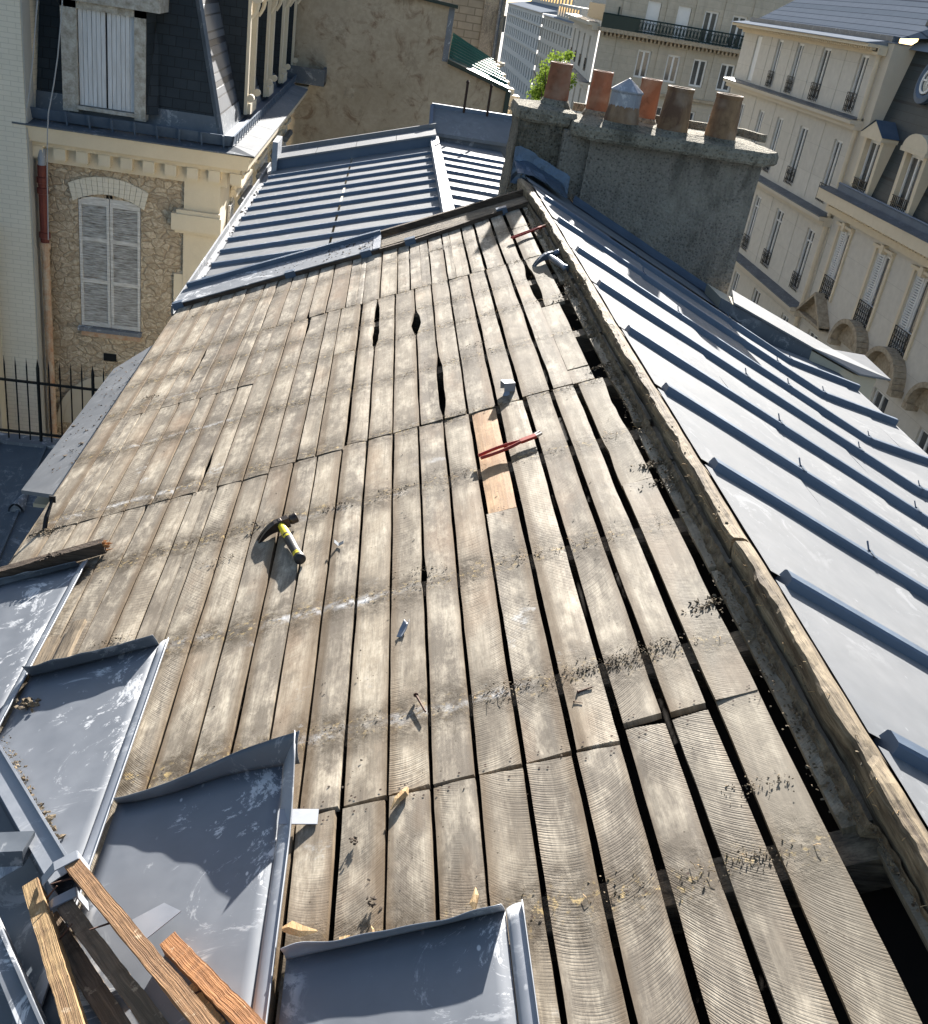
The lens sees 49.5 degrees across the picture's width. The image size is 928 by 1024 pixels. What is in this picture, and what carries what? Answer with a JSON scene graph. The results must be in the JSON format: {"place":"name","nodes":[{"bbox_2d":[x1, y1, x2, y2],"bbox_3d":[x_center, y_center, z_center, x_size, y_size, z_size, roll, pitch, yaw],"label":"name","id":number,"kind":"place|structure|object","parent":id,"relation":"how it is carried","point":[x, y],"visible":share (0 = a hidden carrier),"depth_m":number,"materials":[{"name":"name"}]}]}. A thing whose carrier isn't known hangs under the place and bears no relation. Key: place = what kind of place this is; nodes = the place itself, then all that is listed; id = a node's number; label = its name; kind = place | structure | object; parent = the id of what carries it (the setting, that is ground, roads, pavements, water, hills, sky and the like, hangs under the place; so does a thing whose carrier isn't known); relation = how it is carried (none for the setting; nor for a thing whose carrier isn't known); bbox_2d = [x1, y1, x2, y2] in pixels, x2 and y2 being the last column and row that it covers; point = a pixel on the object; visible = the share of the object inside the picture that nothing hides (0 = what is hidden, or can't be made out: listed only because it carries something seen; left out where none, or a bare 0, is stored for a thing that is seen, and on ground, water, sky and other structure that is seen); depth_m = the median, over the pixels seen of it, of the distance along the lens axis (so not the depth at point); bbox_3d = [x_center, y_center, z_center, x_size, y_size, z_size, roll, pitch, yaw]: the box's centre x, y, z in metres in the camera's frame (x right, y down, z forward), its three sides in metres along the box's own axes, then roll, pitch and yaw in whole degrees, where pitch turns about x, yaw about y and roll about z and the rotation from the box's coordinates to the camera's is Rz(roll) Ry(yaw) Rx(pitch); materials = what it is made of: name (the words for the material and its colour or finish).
{"place":"outdoors","nodes":[
{"label":"outdoors","id":0,"kind":"place"},
{"bbox_2d":[0,0,48,436],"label":"white brick building","id":1,"kind":"structure","parent":0,"point":[22,336],"depth_m":15.41,"materials":[{"name":"paint"}]},
{"bbox_2d":[26,0,37,107],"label":"cable","id":2,"kind":"object","parent":1,"relation":"hanging from","point":[33,54],"visible":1,"depth_m":13.96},
{"bbox_2d":[0,432,59,566],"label":"yard roof","id":3,"kind":"structure","parent":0,"point":[22,459],"depth_m":13.26,"materials":[{"name":"metal"}]},
{"bbox_2d":[0,355,103,441],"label":"iron fence","id":4,"kind":"object","parent":3,"relation":"on","point":[38,383],"visible":0.63,"depth_m":13.58,"materials":[{"name":"black metal"}]},
{"bbox_2d":[12,0,326,438],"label":"stone house","id":5,"kind":"structure","parent":0,"point":[169,121],"depth_m":15.61,"materials":[{"name":"stone"}]},
{"bbox_2d":[47,0,62,239],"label":"cable","id":6,"kind":"object","parent":5,"relation":"attached to","point":[48,115],"visible":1,"depth_m":14.30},
{"bbox_2d":[227,160,256,223],"bbox_3d":[-4.032,-4.820,17.794,0.430,2.630,2.140,6,28,-7],"label":"window","id":7,"kind":"structure","parent":5,"relation":"in","point":[245,188],"depth_m":16.93,"materials":[{"name":"beige glass"}]},
{"bbox_2d":[247,140,271,184],"bbox_3d":[-4.164,-5.955,19.905,0.430,2.630,2.140,6,28,-7],"label":"window","id":8,"kind":"structure","parent":5,"relation":"in","point":[259,165],"depth_m":19.10,"materials":[{"name":"beige glass"}]},
{"bbox_2d":[263,124,283,164],"bbox_3d":[-4.229,-7.083,22.024,0.294,2.630,2.140,6,28,-7],"label":"window","id":9,"kind":"structure","parent":5,"relation":"in","point":[270,146],"depth_m":21.12,"materials":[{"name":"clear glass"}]},
{"bbox_2d":[280,111,293,145],"bbox_3d":[-4.368,-8.281,24.253,0.294,2.630,1.870,6,28,-7],"label":"window","id":10,"kind":"structure","parent":5,"relation":"in","point":[286,134],"depth_m":23.53,"materials":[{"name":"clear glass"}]},
{"bbox_2d":[171,80,511,315],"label":"neighbour house","id":11,"kind":"structure","parent":0,"point":[301,197],"depth_m":10.26,"materials":[{"name":"metal"}]},
{"bbox_2d":[286,0,510,183],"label":"tan gable house","id":12,"kind":"structure","parent":0,"point":[393,64],"depth_m":25.06,"materials":[{"name":"beige paint"}]},
{"bbox_2d":[440,0,506,62],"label":"block tower","id":13,"kind":"structure","parent":0,"point":[477,24],"depth_m":28.83,"materials":[{"name":"stone"}]},
{"bbox_2d":[497,16,505,67],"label":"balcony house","id":14,"kind":"structure","parent":0,"point":[501,64],"depth_m":47.03,"materials":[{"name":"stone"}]},
{"bbox_2d":[502,16,505,31],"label":"window","id":15,"kind":"structure","parent":14,"relation":"in","point":[504,21],"depth_m":46.90,"materials":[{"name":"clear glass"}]},
{"bbox_2d":[495,63,519,114],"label":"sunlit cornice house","id":16,"kind":"structure","parent":0,"point":[513,95],"depth_m":27.53,"materials":[{"name":"stone"}]},
{"bbox_2d":[497,3,599,107],"bbox_3d":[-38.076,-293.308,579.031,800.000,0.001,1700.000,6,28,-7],"label":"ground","id":17,"kind":"structure","parent":0,"point":[502,34],"depth_m":337.27,"materials":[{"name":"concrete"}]},
{"bbox_2d":[0,174,927,1023],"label":"roofed house","id":18,"kind":"structure","parent":17,"relation":"on","point":[684,536],"depth_m":2.83,"materials":[{"name":"wood"}]},
{"bbox_2d":[0,804,60,1023],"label":"zinc lining","id":19,"kind":"object","parent":18,"relation":"on","point":[15,916],"visible":0.33,"depth_m":2.14,"materials":[{"name":"grey metal"}]},
{"bbox_2d":[0,918,48,1023],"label":"zinc gutter strip","id":20,"kind":"object","parent":19,"relation":"on","point":[21,997],"visible":1,"depth_m":1.90,"materials":[{"name":"grey metal"}]},
{"bbox_2d":[0,559,87,725],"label":"zinc sheet","id":21,"kind":"object","parent":18,"relation":"on","point":[32,603],"visible":0.98,"depth_m":3.38,"materials":[{"name":"grey metal"}]},
{"bbox_2d":[0,745,66,903],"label":"zinc trim","id":22,"kind":"structure","parent":21,"relation":"on","point":[46,848],"depth_m":2.34,"materials":[{"name":"grey metal"}]},
{"bbox_2d":[0,831,34,878],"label":"zinc end box","id":23,"kind":"object","parent":22,"relation":"on","point":[15,852],"visible":0.94,"depth_m":2.24,"materials":[{"name":"grey metal"}]},
{"bbox_2d":[42,495,55,528],"bbox_3d":[-1.662,0.006,4.025,0.024,0.105,0.112,7,28,-5],"label":"iron hook","id":24,"kind":"object","parent":18,"relation":"attached to","point":[52,499],"visible":1,"depth_m":4.02,"materials":[{"name":"black metal"}]},
{"bbox_2d":[0,538,112,577],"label":"broken batten","id":25,"kind":"object","parent":18,"relation":"on","point":[87,550],"visible":1,"depth_m":3.64,"materials":[{"name":"brown wood"}]},
{"bbox_2d":[32,619,86,665],"bbox_3d":[-1.268,0.419,3.153,0.110,0.059,0.230,6,28,-7],"label":"loose lath","id":26,"kind":"object","parent":18,"relation":"on","point":[70,639],"visible":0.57,"depth_m":3.15,"materials":[{"name":"brown wood"}]},
{"bbox_2d":[0,635,168,1007],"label":"zinc sheet","id":27,"kind":"object","parent":18,"relation":"on","point":[72,739],"visible":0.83,"depth_m":2.71,"materials":[{"name":"grey metal"}]},
{"bbox_2d":[14,697,40,712],"bbox_3d":[-1.243,0.552,2.877,0.094,0.029,0.070,6,28,-7],"label":"moss clod","id":28,"kind":"object","parent":27,"relation":"on","point":[26,703],"visible":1,"depth_m":2.88,"materials":[{"name":"plant"}]},
{"bbox_2d":[1,735,65,838],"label":"leaf litter","id":29,"kind":"object","parent":27,"relation":"on","point":[49,818],"visible":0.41,"depth_m":2.47,"materials":[{"name":"plant"}]},
{"bbox_2d":[57,899,168,1023],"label":"batten timber","id":30,"kind":"object","parent":27,"relation":"on","point":[140,1004],"visible":0.98,"depth_m":1.91,"materials":[{"name":"brown wood"}]},
{"bbox_2d":[51,858,219,1023],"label":"batten timber","id":31,"kind":"object","parent":30,"relation":"on","point":[187,1003],"visible":1,"depth_m":1.87,"materials":[{"name":"brown wood"}]},
{"bbox_2d":[41,850,89,885],"bbox_3d":[-0.848,0.755,2.140,0.096,0.056,0.035,-5,31,-26],"label":"zinc clip","id":32,"kind":"object","parent":31,"relation":"attached to","point":[60,863],"visible":0.91,"depth_m":2.13,"materials":[{"name":"grey metal"}]},
{"bbox_2d":[21,345,152,507],"bbox_3d":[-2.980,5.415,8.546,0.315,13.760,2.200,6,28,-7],"label":"eave hood","id":33,"kind":"object","parent":18,"relation":"attached to","point":[46,479],"visible":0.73,"depth_m":5.19,"materials":[{"name":"metal"}]},
{"bbox_2d":[53,911,130,1023],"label":"batten timber","id":34,"kind":"object","parent":18,"relation":"on","point":[99,997],"visible":0.77,"depth_m":1.93,"materials":[{"name":"brown wood"}]},
{"bbox_2d":[22,877,87,1023],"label":"batten timber","id":35,"kind":"object","parent":34,"relation":"on","point":[62,983],"visible":0.98,"depth_m":1.95,"materials":[{"name":"brown wood"}]},
{"bbox_2d":[48,887,88,911],"bbox_3d":[-0.838,0.821,2.110,0.094,0.055,0.034,-3,30,-23],"label":"zinc clip","id":36,"kind":"object","parent":35,"relation":"attached to","point":[64,897],"visible":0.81,"depth_m":2.11,"materials":[{"name":"grey metal"}]},
{"bbox_2d":[59,730,299,1023],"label":"zinc sheet","id":37,"kind":"object","parent":18,"relation":"on","point":[204,850],"visible":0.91,"depth_m":2.16,"materials":[{"name":"grey metal"}]},
{"bbox_2d":[132,903,180,938],"bbox_3d":[-0.616,0.812,2.015,0.079,0.044,0.071,-14,35,-37],"label":"zinc scrap","id":38,"kind":"object","parent":37,"relation":"on","point":[149,923],"visible":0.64,"depth_m":2.01,"materials":[{"name":"grey metal"}]},
{"bbox_2d":[189,983,225,1023],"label":"batten timber","id":39,"kind":"object","parent":37,"relation":"on","point":[210,1007],"visible":0.59,"depth_m":1.84,"materials":[{"name":"brown wood"}]},
{"bbox_2d":[159,931,265,1023],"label":"batten timber","id":40,"kind":"object","parent":37,"relation":"on","point":[219,994],"visible":0.99,"depth_m":1.85,"materials":[{"name":"brown wood"}]},
{"bbox_2d":[278,809,318,824],"bbox_3d":[-0.361,0.666,2.200,0.084,0.010,0.044,6,28,-7],"label":"fixing clip","id":41,"kind":"object","parent":37,"relation":"attached to","point":[304,816],"visible":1,"depth_m":2.20,"materials":[{"name":"metal"}]},
{"bbox_2d":[256,513,305,564],"bbox_3d":[-0.584,0.117,3.340,0.142,0.120,0.302,-4,31,-25],"label":"hammer","id":42,"kind":"object","parent":18,"relation":"on","point":[282,525],"visible":1,"depth_m":3.42,"materials":[{"name":"metal"}]},
{"bbox_2d":[282,921,317,936],"bbox_3d":[-0.313,0.795,1.913,0.071,0.037,0.024,23,30,24],"label":"wood splinter","id":43,"kind":"object","parent":18,"relation":"on","point":[295,928],"visible":1,"depth_m":1.91,"materials":[{"name":"beige wood"}]},
{"bbox_2d":[334,539,343,545],"bbox_3d":[-0.405,0.101,3.254,0.031,0.013,0.020,6,28,-7],"label":"zinc shard","id":44,"kind":"object","parent":18,"relation":"on","point":[337,543],"visible":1,"depth_m":3.25,"materials":[{"name":"grey metal"}]},
{"bbox_2d":[349,836,357,844],"bbox_3d":[-0.233,0.690,2.108,0.021,0.013,0.020,6,28,-7],"label":"debris clump","id":45,"kind":"object","parent":18,"relation":"on","point":[354,839],"visible":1,"depth_m":2.11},
{"bbox_2d":[366,896,382,909],"bbox_3d":[-0.176,0.758,1.955,0.038,0.014,0.031,6,28,-7],"label":"debris clump","id":46,"kind":"object","parent":18,"relation":"on","point":[375,903],"visible":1,"depth_m":1.95,"materials":[{"name":"brown"}]},
{"bbox_2d":[390,787,408,809],"bbox_3d":[-0.139,0.620,2.179,0.018,0.023,0.068,26,32,29],"label":"wood splinter","id":47,"kind":"object","parent":18,"relation":"on","point":[401,795],"visible":1,"depth_m":2.18,"materials":[{"name":"beige wood"}]},
{"bbox_2d":[396,619,408,637],"bbox_3d":[-0.166,0.317,2.737,0.021,0.034,0.055,14,28,8],"label":"zinc offcut","id":48,"kind":"object","parent":18,"relation":"on","point":[402,629],"visible":1,"depth_m":2.74,"materials":[{"name":"grey metal"}]},
{"bbox_2d":[279,899,539,1023],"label":"zinc sheet","id":49,"kind":"object","parent":18,"relation":"on","point":[457,969],"visible":1,"depth_m":1.79,"materials":[{"name":"grey metal"}]},
{"bbox_2d":[413,692,425,712],"bbox_3d":[-0.106,0.465,2.442,0.013,0.018,0.077,-2,30,-21],"label":"loose nail","id":50,"kind":"object","parent":18,"relation":"on","point":[418,699],"visible":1,"depth_m":2.45,"materials":[{"name":"metal"}]},
{"bbox_2d":[469,887,478,909],"bbox_3d":[0.020,0.729,1.895,0.015,0.018,0.046,14,28,9],"label":"wood splinter","id":51,"kind":"object","parent":18,"relation":"on","point":[473,903],"visible":0.92,"depth_m":1.89,"materials":[{"name":"beige wood"}]},
{"bbox_2d":[500,379,514,395],"bbox_3d":[0.176,-0.493,3.993,0.055,0.054,0.057,-1,29,-20],"label":"zinc box bracket","id":52,"kind":"object","parent":18,"relation":"on","point":[508,385],"visible":1,"depth_m":3.98,"materials":[{"name":"grey metal"}]},
{"bbox_2d":[478,430,542,459],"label":"pliers","id":53,"kind":"object","parent":18,"relation":"on","point":[513,444],"visible":1,"depth_m":3.53,"materials":[{"name":"metal"}]},
{"bbox_2d":[511,224,545,238],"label":"pliers","id":54,"kind":"object","parent":18,"relation":"on","point":[526,232],"visible":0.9,"depth_m":5.99,"materials":[{"name":"metal"}]},
{"bbox_2d":[532,249,569,271],"bbox_3d":[0.481,-1.300,5.318,0.141,0.112,0.323,1,29,-16],"label":"hammer","id":55,"kind":"object","parent":18,"relation":"on","point":[550,255],"visible":1,"depth_m":5.41,"materials":[{"name":"metal"}]},
{"bbox_2d":[577,687,591,693],"bbox_3d":[0.281,0.415,2.343,0.036,0.020,0.010,2,28,-14],"label":"loose nail","id":56,"kind":"object","parent":18,"relation":"on","point":[583,689],"visible":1,"depth_m":2.34,"materials":[{"name":"metal"}]},
{"bbox_2d":[497,61,778,293],"bbox_3d":[1.328,-2.334,8.148,2.099,2.165,1.133,6,28,-7],"label":"chimney stack","id":57,"kind":"object","parent":18,"relation":"on","point":[671,191],"visible":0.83,"depth_m":7.81,"materials":[{"name":"grey concrete"}]},
{"bbox_2d":[500,0,591,99],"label":"pale block","id":58,"kind":"structure","parent":17,"relation":"on","point":[522,34],"depth_m":157.74,"materials":[{"name":"white concrete"}]},
{"bbox_2d":[526,50,576,100],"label":"street tree","id":59,"kind":"object","parent":17,"relation":"on","point":[537,92],"visible":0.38,"depth_m":64.79,"materials":[{"name":"green plant"}]},
{"bbox_2d":[530,3,601,99],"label":"cream block","id":60,"kind":"structure","parent":17,"relation":"on","point":[556,32],"depth_m":126.66,"materials":[{"name":"beige stone"}]},
{"bbox_2d":[563,0,793,131],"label":"corner apartment block","id":61,"kind":"structure","parent":17,"relation":"on","point":[696,45],"depth_m":73.58,"materials":[{"name":"beige stone"}]},
{"bbox_2d":[633,49,650,77],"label":"window","id":62,"kind":"structure","parent":61,"relation":"in","point":[643,57],"depth_m":74.23,"materials":[{"name":"white glass"}]},
{"bbox_2d":[656,106,661,123],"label":"window","id":63,"kind":"structure","parent":61,"relation":"in","point":[659,108],"depth_m":75.85,"materials":[{"name":"grey glass"}]},
{"bbox_2d":[662,54,680,82],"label":"window","id":64,"kind":"structure","parent":61,"relation":"in","point":[672,63],"depth_m":74.50,"materials":[{"name":"white glass"}]},
{"bbox_2d":[688,111,694,128],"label":"window","id":65,"kind":"structure","parent":61,"relation":"in","point":[692,114],"depth_m":76.15,"materials":[{"name":"grey glass"}]},
{"bbox_2d":[688,58,706,87],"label":"window","id":66,"kind":"structure","parent":61,"relation":"in","point":[699,66],"depth_m":74.75,"materials":[{"name":"white glass"}]},
{"bbox_2d":[700,10,718,44],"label":"window","id":67,"kind":"structure","parent":61,"relation":"in","point":[710,18],"depth_m":73.20,"materials":[{"name":"white glass"}]},
{"bbox_2d":[715,63,734,91],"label":"window","id":68,"kind":"structure","parent":61,"relation":"in","point":[726,70],"depth_m":74.93,"materials":[{"name":"white glass"}]},
{"bbox_2d":[727,15,746,48],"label":"window","id":69,"kind":"structure","parent":61,"relation":"in","point":[734,29],"depth_m":73.52,"materials":[{"name":"white glass"}]},
{"bbox_2d":[723,0,927,328],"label":"cream apartment block","id":70,"kind":"structure","parent":17,"relation":"on","point":[815,84],"depth_m":43.38,"materials":[{"name":"beige paint"}]},
{"bbox_2d":[730,272,739,297],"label":"window","id":71,"kind":"structure","parent":70,"relation":"in","point":[737,275],"depth_m":50.17,"materials":[{"name":"grey glass"}]},
{"bbox_2d":[736,103,744,136],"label":"window","id":72,"kind":"structure","parent":70,"relation":"in","point":[743,105],"depth_m":51.92,"materials":[{"name":"white glass"}]},
{"bbox_2d":[740,196,760,251],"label":"window","id":73,"kind":"structure","parent":70,"relation":"in","point":[746,242],"depth_m":48.83,"materials":[{"name":"white glass"}]},
{"bbox_2d":[752,289,760,303],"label":"window","id":74,"kind":"structure","parent":70,"relation":"in","point":[756,296],"depth_m":47.35,"materials":[{"name":"grey glass"}]},
{"bbox_2d":[753,110,764,142],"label":"window","id":75,"kind":"structure","parent":70,"relation":"in","point":[762,112],"depth_m":49.22,"materials":[{"name":"white glass"}]},
{"bbox_2d":[760,209,783,268],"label":"window","id":76,"kind":"structure","parent":70,"relation":"in","point":[766,261],"depth_m":46.04,"materials":[{"name":"white glass"}]},
{"bbox_2d":[762,117,783,172],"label":"window","id":77,"kind":"structure","parent":70,"relation":"in","point":[780,121],"depth_m":46.98,"materials":[{"name":"white glass"}]},
{"bbox_2d":[765,40,783,87],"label":"window","id":78,"kind":"structure","parent":70,"relation":"in","point":[771,76],"depth_m":47.97,"materials":[{"name":"white glass"}]},
{"bbox_2d":[782,314,788,321],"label":"window","id":79,"kind":"structure","parent":70,"relation":"in","point":[785,318],"depth_m":43.86,"materials":[{"name":"grey glass"}]},
{"bbox_2d":[783,43,803,93],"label":"window","id":80,"kind":"structure","parent":70,"relation":"in","point":[788,88],"depth_m":45.58,"materials":[{"name":"white glass"}]},
{"bbox_2d":[783,126,808,185],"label":"window","id":81,"kind":"structure","parent":70,"relation":"in","point":[791,174],"depth_m":44.35,"materials":[{"name":"white glass"}]},
{"bbox_2d":[788,229,814,291],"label":"window","id":82,"kind":"structure","parent":70,"relation":"in","point":[811,233],"depth_m":42.62,"materials":[{"name":"white glass"}]},
{"bbox_2d":[807,48,831,101],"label":"window","id":83,"kind":"structure","parent":70,"relation":"in","point":[815,91],"depth_m":42.81,"materials":[{"name":"white glass"}]},
{"bbox_2d":[815,139,842,203],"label":"window","id":84,"kind":"structure","parent":70,"relation":"in","point":[836,151],"depth_m":40.81,"materials":[{"name":"white glass"}]},
{"bbox_2d":[842,55,868,112],"bbox_3d":[15.346,-16.701,39.259,0.226,2.088,0.857,6,28,-7],"label":"window","id":85,"kind":"structure","parent":70,"relation":"in","point":[853,96],"depth_m":39.36,"materials":[{"name":"white glass"}]},
{"bbox_2d":[796,20,927,453],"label":"mansard building","id":86,"kind":"structure","parent":17,"relation":"on","point":[868,298],"depth_m":35.82,"materials":[{"name":"beige stone"}]},
{"bbox_2d":[809,330,817,338],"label":"window","id":87,"kind":"structure","parent":86,"relation":"in","point":[811,333],"depth_m":40.96,"materials":[{"name":"grey glass"}]},
{"bbox_2d":[819,231,849,299],"bbox_3d":[14.579,-9.668,39.410,0.226,2.616,1.037,6,28,-7],"label":"window","id":88,"kind":"structure","parent":86,"relation":"in","point":[829,281],"depth_m":39.53,"materials":[{"name":"white glass"}]},
{"bbox_2d":[853,253,889,329],"bbox_3d":[14.773,-7.994,36.297,0.226,2.616,1.157,6,28,-7],"label":"window","id":89,"kind":"structure","parent":86,"relation":"in","point":[865,309],"depth_m":36.40,"materials":[{"name":"white glass"}]},
{"bbox_2d":[872,389,888,412],"bbox_3d":[14.418,-3.012,35.473,0.075,2.520,1.140,6,28,-7],"label":"window","id":90,"kind":"structure","parent":86,"relation":"in","point":[880,400],"depth_m":35.12,"materials":[{"name":"grey glass"}]},
{"bbox_2d":[888,273,927,357],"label":"window","id":91,"kind":"structure","parent":86,"relation":"in","point":[901,338],"depth_m":33.70,"materials":[{"name":"white glass"}]},
{"bbox_2d":[913,65,927,104],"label":"oculus window","id":92,"kind":"structure","parent":86,"relation":"in","point":[921,87],"depth_m":35.32,"materials":[{"name":"metal"}]},
{"bbox_2d":[916,428,927,453],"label":"window","id":93,"kind":"structure","parent":86,"relation":"in","point":[922,441],"depth_m":32.28,"materials":[{"name":"grey glass"}]},
{"bbox_2d":[506,0,917,44],"label":"sky","id":94,"kind":"structure","parent":0,"point":[904,41],"materials":[{"name":"white"}]}
]}

